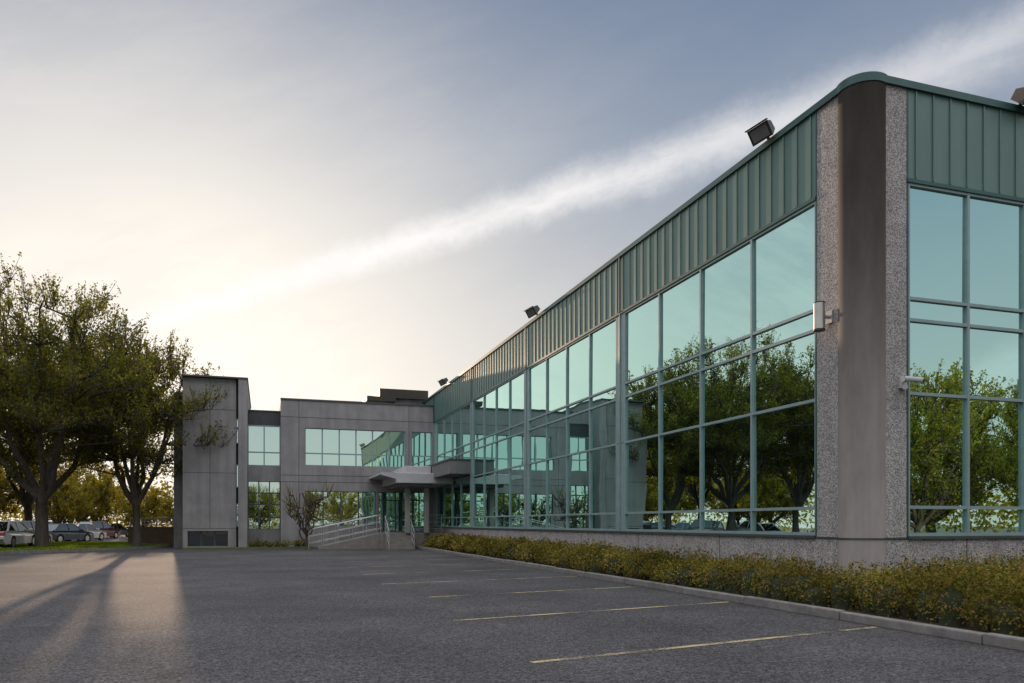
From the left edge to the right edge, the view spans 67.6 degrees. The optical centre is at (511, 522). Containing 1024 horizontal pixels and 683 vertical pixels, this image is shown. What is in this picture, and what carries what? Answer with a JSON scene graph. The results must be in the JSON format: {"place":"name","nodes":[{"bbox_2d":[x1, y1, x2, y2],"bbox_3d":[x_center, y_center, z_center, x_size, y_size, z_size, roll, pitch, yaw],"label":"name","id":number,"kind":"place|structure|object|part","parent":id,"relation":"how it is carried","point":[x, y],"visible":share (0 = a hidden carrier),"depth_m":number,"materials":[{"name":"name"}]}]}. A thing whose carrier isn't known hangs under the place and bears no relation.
{"place":"outdoors","nodes":[
{"label":"outdoors","id":0,"kind":"place"},
{"bbox_2d":[0,535,1023,682],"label":"asphalt parking lot","id":1,"kind":"structure","parent":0,"point":[171,614],"depth_m":10.71,"materials":[{"name":"grey asphalt"}]},
{"bbox_2d":[0,521,34,547],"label":"parked car","id":2,"kind":"object","parent":1,"relation":"on","point":[13,533],"visible":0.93,"depth_m":40.30,"materials":[{"name":"paint"}]},
{"bbox_3d":[-27.062,0.195,40.635,1.600,0.500,2.950,0,0,-13],"label":"windows glass","id":3,"kind":"part","parent":2,"relation":"part of","materials":[{"name":"grey glass"}]},
{"bbox_2d":[0,443,58,517],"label":"backlit tree","id":4,"kind":"object","parent":1,"relation":"on","point":[6,499],"visible":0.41,"depth_m":76.18,"materials":[{"name":"green plant"}]},
{"bbox_2d":[22,521,51,540],"bbox_3d":[-31.910,0.684,49.990,2.000,1.620,4.540,0,0,-7],"label":"parked car","id":5,"kind":"object","parent":1,"relation":"on","point":[29,524],"visible":0.16,"depth_m":49.68,"materials":[{"name":"paint"}]},
{"bbox_3d":[-31.856,0.224,49.553,1.600,0.600,3.100,0,0,-7],"label":"windows glass","id":6,"kind":"part","parent":5,"relation":"part of","materials":[{"name":"grey glass"}]},
{"bbox_2d":[19,475,95,522],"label":"backlit tree","id":7,"kind":"object","parent":1,"relation":"on","point":[68,511],"visible":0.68,"depth_m":72.49,"materials":[{"name":"green plant"}]},
{"bbox_2d":[48,523,93,541],"bbox_3d":[-33.414,0.770,56.990,2.000,1.449,4.540,0,0,10],"label":"parked car","id":8,"kind":"object","parent":1,"relation":"on","point":[60,532],"visible":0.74,"depth_m":56.41,"materials":[{"name":"paint"}]},
{"bbox_3d":[-33.477,0.354,56.631,1.600,0.500,2.950,0,0,10],"label":"windows glass","id":9,"kind":"part","parent":8,"relation":"part of","materials":[{"name":"grey glass"}]},
{"bbox_2d":[0,545,168,554],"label":"lawn island","id":10,"kind":"structure","parent":1,"relation":"on","point":[2,552],"depth_m":39.39,"materials":[{"name":"green plant"}]},
{"bbox_2d":[0,336,48,435],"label":"deciduous tree","id":11,"kind":"object","parent":10,"relation":"on","point":[13,425],"visible":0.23,"depth_m":41.87,"materials":[{"name":"green plant"}]},
{"bbox_2d":[0,344,99,520],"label":"deciduous tree","id":12,"kind":"object","parent":10,"relation":"on","point":[27,500],"visible":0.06,"depth_m":49.50,"materials":[{"name":"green plant"}]},
{"bbox_2d":[0,541,167,550],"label":"lawn grass","id":13,"kind":"structure","parent":10,"relation":"on","point":[64,545],"depth_m":43.01,"materials":[{"name":"green plant"}]},
{"bbox_2d":[0,252,181,546],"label":"deciduous tree","id":14,"kind":"object","parent":10,"relation":"on","point":[41,362],"visible":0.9,"depth_m":39.94,"materials":[{"name":"green plant"}]},
{"bbox_2d":[28,321,237,544],"bbox_3d":[-21.894,-4.791,44.093,10.981,12.962,10.344,0,0,16],"label":"deciduous tree","id":15,"kind":"object","parent":10,"relation":"on","point":[142,452],"visible":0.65,"depth_m":43.37,"materials":[{"name":"green plant"}]},
{"bbox_2d":[63,523,106,540],"bbox_3d":[-35.479,0.770,62.990,2.000,1.449,4.540,0,0,5],"label":"parked car","id":16,"kind":"object","parent":1,"relation":"on","point":[99,534],"visible":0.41,"depth_m":63.31,"materials":[{"name":"paint"}]},
{"bbox_3d":[-35.511,0.354,62.626,1.600,0.500,2.950,0,0,5],"label":"windows glass","id":17,"kind":"part","parent":16,"relation":"part of","materials":[{"name":"grey glass"}]},
{"bbox_2d":[60,471,129,522],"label":"backlit tree","id":18,"kind":"object","parent":1,"relation":"on","point":[102,502],"visible":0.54,"depth_m":81.17,"materials":[{"name":"green plant"}]},
{"bbox_2d":[78,521,119,538],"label":"parked car","id":19,"kind":"object","parent":1,"relation":"on","point":[108,529],"visible":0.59,"depth_m":70.95,"materials":[{"name":"paint"}]},
{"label":"windows glass","id":20,"kind":"part","parent":19,"relation":"part of","materials":[{"name":"grey glass"}]},
{"bbox_2d":[108,523,127,536],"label":"parked car","id":21,"kind":"object","parent":1,"relation":"on","point":[122,529],"visible":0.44,"depth_m":79.08,"materials":[{"name":"paint"}]},
{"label":"windows glass","id":22,"kind":"part","parent":21,"relation":"part of","materials":[{"name":"black glass"}]},
{"bbox_2d":[110,486,173,526],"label":"backlit tree","id":23,"kind":"object","parent":1,"relation":"on","point":[145,509],"visible":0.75,"depth_m":69.63,"materials":[{"name":"green plant"}]},
{"bbox_2d":[127,527,173,545],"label":"retaining wall","id":24,"kind":"structure","parent":1,"relation":"on","point":[162,535],"depth_m":48.20,"materials":[{"name":"brown wood"}]},
{"bbox_2d":[130,518,173,526],"bbox_3d":[-22.300,-0.036,48.350,3.648,0.573,0.047,0,0,0],"label":"wall railing","id":25,"kind":"object","parent":24,"relation":"on","point":[144,521],"depth_m":48.34,"materials":[{"name":"metal"}]},
{"bbox_2d":[144,480,173,525],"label":"backlit tree","id":26,"kind":"object","parent":1,"relation":"on","point":[169,507],"visible":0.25,"depth_m":83.01,"materials":[{"name":"green plant"}]},
{"bbox_2d":[181,546,313,548],"bbox_3d":[-15.317,1.460,44.627,7.200,0.080,1.250,0,0,-18],"label":"grass strip","id":27,"kind":"object","parent":1,"relation":"on","point":[244,547],"depth_m":43.94,"materials":[{"name":"green plant"}]},
{"bbox_2d":[247,538,309,546],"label":"foundation shrubs","id":28,"kind":"object","parent":27,"relation":"on","point":[277,544],"visible":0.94,"depth_m":45.06,"materials":[{"name":"green plant"}]},
{"bbox_2d":[174,377,433,547],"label":"walls","id":29,"kind":"structure","parent":1,"relation":"on","point":[211,499],"depth_m":45.86,"materials":[{"name":"grey concrete"}]},
{"bbox_2d":[181,374,432,528],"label":"copings and joints","id":30,"kind":"object","parent":29,"relation":"attached to","point":[210,376],"visible":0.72,"depth_m":46.33,"materials":[{"name":"grey metal"}]},
{"bbox_2d":[188,420,430,545],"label":"windows","id":31,"kind":"structure","parent":29,"relation":"attached to","point":[421,444],"depth_m":47.12,"materials":[{"name":"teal glass"}]},
{"bbox_2d":[362,388,427,404],"bbox_3d":[-8.182,-8.150,52.695,4.150,1.500,4.400,0,0,-18],"label":"roof penthouse","id":32,"kind":"object","parent":29,"relation":"on","point":[384,395],"visible":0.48,"depth_m":51.11,"materials":[{"name":"grey metal"}]},
{"bbox_2d":[277,482,333,548],"bbox_3d":[-11.570,-0.369,43.120,3.187,4.139,2.483,0,0,-11],"label":"young tree","id":33,"kind":"object","parent":1,"relation":"on","point":[296,515],"visible":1,"depth_m":42.89,"materials":[{"name":"green plant"}]},
{"bbox_2d":[316,533,380,548],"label":"wheelchair ramp","id":34,"kind":"structure","parent":1,"relation":"on","point":[371,541],"depth_m":43.75,"materials":[{"name":"concrete"}]},
{"bbox_2d":[308,515,441,549],"bbox_3d":[-8.071,0.514,44.054,7.689,1.973,3.183,0,0,7],"label":"handrail","id":35,"kind":"object","parent":1,"relation":"on","point":[376,529],"visible":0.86,"depth_m":43.78,"materials":[{"name":"metal"}]},
{"bbox_2d":[372,532,447,549],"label":"entry stairs","id":36,"kind":"structure","parent":1,"relation":"on","point":[400,541],"depth_m":43.66,"materials":[{"name":"grey concrete"}]},
{"bbox_2d":[369,466,452,532],"bbox_3d":[-6.108,-1.310,45.535,4.080,3.820,5.300,0,0,-18],"label":"entry canopy","id":37,"kind":"object","parent":1,"relation":"on","point":[407,479],"visible":0.98,"depth_m":43.63,"materials":[{"name":"grey concrete"}]},
{"bbox_2d":[343,555,878,662],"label":"parking line markings","id":38,"kind":"object","parent":1,"relation":"on","point":[610,609],"visible":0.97,"depth_m":10.87,"materials":[{"name":"paint"}]},
{"bbox_2d":[416,546,1023,651],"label":"concrete kerb","id":39,"kind":"structure","parent":1,"relation":"on","point":[1000,640],"depth_m":12.37,"materials":[{"name":"grey concrete"}]},
{"bbox_2d":[434,85,1023,577],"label":"aggregate walls","id":40,"kind":"structure","parent":1,"relation":"on","point":[896,337],"depth_m":14.56,"materials":[{"name":"grey concrete"}]},
{"bbox_2d":[188,183,1023,546],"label":"window frames","id":41,"kind":"structure","parent":40,"relation":"attached to","point":[620,444],"depth_m":20.94,"materials":[{"name":"metal"}]},
{"bbox_2d":[428,458,470,477],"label":"projecting canopy beam","id":42,"kind":"structure","parent":41,"relation":"attached to","point":[451,468],"depth_m":39.91,"materials":[{"name":"concrete"}]},
{"bbox_2d":[437,187,1020,532],"bbox_3d":[2.627,-3.035,29.118,12.713,6.570,38.509,0,0,-39],"label":"window glass","id":43,"kind":"object","parent":41,"relation":"in","point":[784,373],"visible":0.95,"depth_m":16.89,"materials":[{"name":"teal glass"}]},
{"bbox_2d":[581,532,966,560],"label":"wall joints","id":44,"kind":"object","parent":40,"relation":"attached to","point":[719,544],"depth_m":18.16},
{"bbox_2d":[813,301,833,331],"bbox_3d":[5.906,-3.910,14.540,0.378,0.540,0.215,0,0,-18],"label":"wall lamp","id":45,"kind":"object","parent":40,"relation":"attached to","point":[819,316],"visible":1,"depth_m":14.45,"materials":[{"name":"metal"}]},
{"bbox_2d":[898,376,924,389],"bbox_3d":[7.315,-2.561,14.015,0.409,0.278,0.315,0,0,17],"label":"security camera","id":46,"kind":"object","parent":40,"relation":"attached to","point":[902,382],"visible":1,"depth_m":13.94,"materials":[{"name":"white plastic"}]},
{"bbox_2d":[454,551,1023,636],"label":"planting bed soil","id":47,"kind":"structure","parent":1,"relation":"on","point":[933,623],"depth_m":11.31,"materials":[{"name":"brown soil"}]},
{"bbox_2d":[421,532,1023,636],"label":"hedge","id":48,"kind":"object","parent":47,"relation":"on","point":[990,598],"visible":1,"depth_m":13.15,"materials":[{"name":"green plant"}]},
{"bbox_2d":[838,81,885,580],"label":"round column","id":49,"kind":"structure","parent":1,"relation":"on","point":[861,309],"depth_m":13.99,"materials":[{"name":"concrete"}]},
{"bbox_2d":[0,0,1023,523],"label":"sky","id":50,"kind":"structure","parent":0,"point":[341,200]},
{"label":"ground","id":51,"kind":"structure","parent":0,"visible":0},
{"bbox_2d":[0,468,173,526],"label":"distant trees","id":52,"kind":"object","parent":51,"relation":"on","point":[112,520],"visible":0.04,"depth_m":98.33,"materials":[{"name":"green plant"}]},
{"bbox_2d":[51,458,126,520],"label":"backlit tree","id":53,"kind":"object","parent":51,"relation":"on","point":[101,474],"visible":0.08,"depth_m":92.49,"materials":[{"name":"green plant"}]},
{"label":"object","id":54,"kind":"object","parent":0,"visible":0},
{"bbox_2d":[423,71,1023,539],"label":"metal flashings","id":55,"kind":"object","parent":54,"relation":"on","point":[901,83],"visible":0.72,"depth_m":14.99,"materials":[{"name":"metal"}]},
{"bbox_2d":[437,378,447,385],"bbox_3d":[-4.017,-8.301,45.175,0.500,0.395,0.520,-30,10,-41],"label":"roof floodlight","id":56,"kind":"object","parent":55,"relation":"on","point":[442,382],"visible":0.94,"depth_m":45.03,"materials":[{"name":"brown metal"}]},
{"bbox_2d":[524,305,539,317],"bbox_3d":[0.855,-8.301,30.145,0.500,0.395,0.520,-30,10,-41],"label":"roof floodlight","id":57,"kind":"object","parent":55,"relation":"on","point":[532,311],"visible":0.96,"depth_m":30.01,"materials":[{"name":"brown metal"}]},
{"bbox_2d":[745,118,774,146],"bbox_3d":[5.350,-8.281,16.275,0.500,0.395,0.520,-30,10,-41],"label":"roof floodlight","id":58,"kind":"object","parent":55,"relation":"on","point":[762,130],"visible":0.97,"depth_m":16.14,"materials":[{"name":"brown metal"}]},
{"bbox_2d":[1010,87,1023,104],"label":"roof floodlight","id":59,"kind":"object","parent":55,"relation":"on","point":[1018,95],"visible":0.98,"depth_m":14.86,"materials":[{"name":"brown metal"}]},
{"bbox_2d":[424,90,1023,421],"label":"standing seam cladding","id":60,"kind":"structure","parent":54,"relation":"on","point":[953,142],"depth_m":17.19,"materials":[{"name":"green metal"}]}
]}

